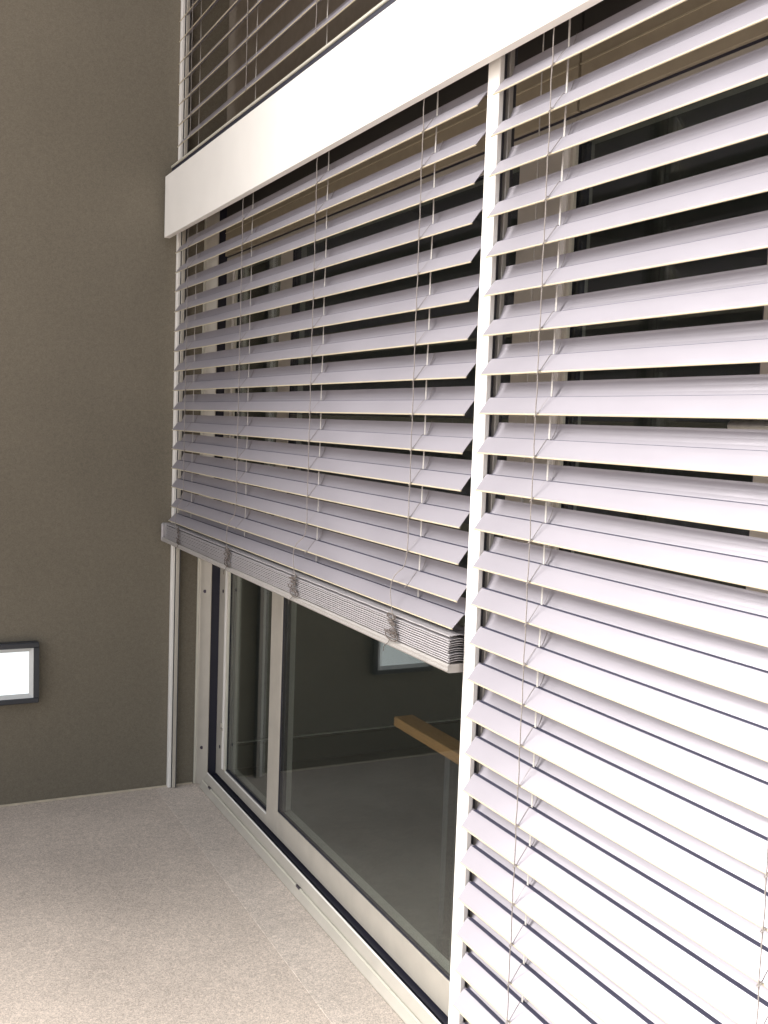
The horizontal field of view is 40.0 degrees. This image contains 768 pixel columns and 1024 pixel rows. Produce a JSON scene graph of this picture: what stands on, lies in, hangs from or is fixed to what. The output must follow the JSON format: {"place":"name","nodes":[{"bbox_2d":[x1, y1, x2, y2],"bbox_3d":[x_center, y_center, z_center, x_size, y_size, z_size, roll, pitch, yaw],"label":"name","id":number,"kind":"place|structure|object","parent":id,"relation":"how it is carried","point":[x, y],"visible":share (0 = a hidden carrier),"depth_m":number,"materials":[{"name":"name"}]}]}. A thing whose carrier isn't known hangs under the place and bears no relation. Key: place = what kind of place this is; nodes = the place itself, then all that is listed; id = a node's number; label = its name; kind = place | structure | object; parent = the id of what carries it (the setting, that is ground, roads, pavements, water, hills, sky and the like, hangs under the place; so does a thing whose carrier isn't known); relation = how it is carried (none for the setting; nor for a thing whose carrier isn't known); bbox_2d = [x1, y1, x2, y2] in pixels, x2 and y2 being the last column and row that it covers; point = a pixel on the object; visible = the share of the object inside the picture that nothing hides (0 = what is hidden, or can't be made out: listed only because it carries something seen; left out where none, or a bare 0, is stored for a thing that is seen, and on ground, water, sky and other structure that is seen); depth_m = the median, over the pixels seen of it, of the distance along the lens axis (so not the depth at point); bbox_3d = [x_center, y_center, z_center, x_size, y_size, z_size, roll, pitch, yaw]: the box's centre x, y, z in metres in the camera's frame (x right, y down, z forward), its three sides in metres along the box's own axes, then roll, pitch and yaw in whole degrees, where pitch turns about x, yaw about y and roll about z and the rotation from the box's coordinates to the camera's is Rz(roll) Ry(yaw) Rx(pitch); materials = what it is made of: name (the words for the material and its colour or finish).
{"place":"outdoors","nodes":[
{"label":"outdoors","id":0,"kind":"place"},
{"bbox_2d":[0,783,400,1023],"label":"floor","id":1,"kind":"structure","parent":0,"point":[123,908],"depth_m":3.28,"materials":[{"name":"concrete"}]},
{"bbox_2d":[0,0,228,806],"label":"end wall","id":2,"kind":"structure","parent":1,"relation":"on","point":[89,110],"depth_m":4.28,"materials":[{"name":"brown paint"}]},
{"bbox_2d":[0,640,38,705],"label":"wall lamp","id":3,"kind":"object","parent":2,"relation":"attached to","point":[19,673],"visible":1,"depth_m":4.22,"materials":[{"name":"grey"}]},
{"bbox_2d":[166,229,186,787],"bbox_3d":[-0.876,-0.027,4.450,0.034,2.436,0.035,0,5,-26],"label":"guide rail","id":4,"kind":"object","parent":2,"relation":"attached to","point":[180,296],"visible":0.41,"depth_m":4.46,"materials":[{"name":"white metal"}]},
{"bbox_2d":[178,0,190,159],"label":"guide rail","id":5,"kind":"object","parent":2,"relation":"attached to","point":[184,85],"depth_m":4.29,"materials":[{"name":"white metal"}]},
{"bbox_2d":[155,783,404,1023],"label":"floor border","id":6,"kind":"object","parent":1,"relation":"on","point":[337,985],"visible":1,"depth_m":3.39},
{"bbox_2d":[448,47,517,1023],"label":"guide rail","id":7,"kind":"object","parent":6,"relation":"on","point":[501,105],"visible":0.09,"depth_m":2.19,"materials":[{"name":"white metal"}]},
{"bbox_2d":[193,0,767,1023],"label":"door frame","id":8,"kind":"object","parent":1,"relation":"on","point":[395,986],"visible":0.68,"depth_m":3.07,"materials":[{"name":"metal"}]},
{"bbox_2d":[216,129,547,1015],"bbox_3d":[-0.168,0.142,3.480,0.069,2.210,2.323,0,5,-26],"label":"terrace door","id":9,"kind":"structure","parent":8,"relation":"attached to","point":[408,947],"depth_m":3.81,"materials":[{"name":"metal"}]},
{"bbox_2d":[164,0,602,237],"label":"fascia band","id":10,"kind":"object","parent":8,"relation":"attached to","point":[395,57],"visible":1,"depth_m":2.62,"materials":[{"name":"white metal"}]},
{"bbox_2d":[171,0,395,170],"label":"window sill strip","id":11,"kind":"object","parent":10,"relation":"on","point":[372,13],"depth_m":3.05,"materials":[{"name":"white metal"}]},
{"bbox_2d":[177,0,355,146],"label":"venetian blind","id":12,"kind":"object","parent":11,"relation":"on","point":[311,33],"visible":1,"depth_m":3.57,"materials":[{"name":"paint"}]},
{"bbox_2d":[161,83,487,672],"bbox_3d":[-0.340,-0.428,3.283,0.095,1.363,2.445,0,5,-26],"label":"venetian blind","id":13,"kind":"object","parent":10,"relation":"hanging from","point":[412,605],"visible":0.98,"depth_m":2.79,"materials":[{"name":"paint"}]},
{"bbox_2d":[453,0,767,1023],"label":"venetian blind","id":14,"kind":"object","parent":10,"relation":"hanging from","point":[615,856],"visible":1,"depth_m":1.77,"materials":[{"name":"paint"}]},
{"bbox_2d":[528,39,767,593],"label":"terrace door","id":15,"kind":"structure","parent":8,"relation":"attached to","point":[579,154],"depth_m":2.26,"materials":[{"name":"metal"}]},
{"bbox_3d":[1.307,-1.034,0.638,0.320,0.075,8.582,0,5,-26],"label":"facade floor slab","id":16,"kind":"object","parent":8,"relation":"on","visible":0},
{"bbox_2d":[227,0,382,121],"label":"spandrel wall","id":17,"kind":"structure","parent":16,"relation":"on","point":[305,24],"depth_m":3.89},
{"bbox_2d":[237,747,458,961],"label":"floor","id":18,"kind":"structure","parent":0,"point":[373,821],"depth_m":4.32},
{"bbox_2d":[394,715,459,960],"bbox_3d":[0.808,1.138,1.778,0.066,0.692,3.462,0,5,-26],"label":"table","id":19,"kind":"object","parent":18,"relation":"on","point":[436,739],"visible":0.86,"depth_m":3.06,"materials":[{"name":"brown wood"}]},
{"bbox_2d":[237,211,765,741],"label":"interior wall","id":20,"kind":"structure","parent":18,"relation":"on","point":[347,679],"depth_m":5.08,"materials":[{"name":"paint"}]},
{"bbox_2d":[237,718,460,768],"bbox_3d":[1.305,1.104,5.800,4.540,0.125,0.015,0,5,-26],"label":"skirting board","id":21,"kind":"object","parent":20,"relation":"attached to","point":[306,747],"depth_m":5.06,"materials":[{"name":"grey"}]},
{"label":"interior back wall","id":22,"kind":"structure","parent":0,"visible":0},
{"bbox_2d":[410,83,767,258],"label":"interior ceiling","id":23,"kind":"structure","parent":22,"relation":"on","point":[743,151],"depth_m":4.15,"materials":[{"name":"paint"}]}
]}

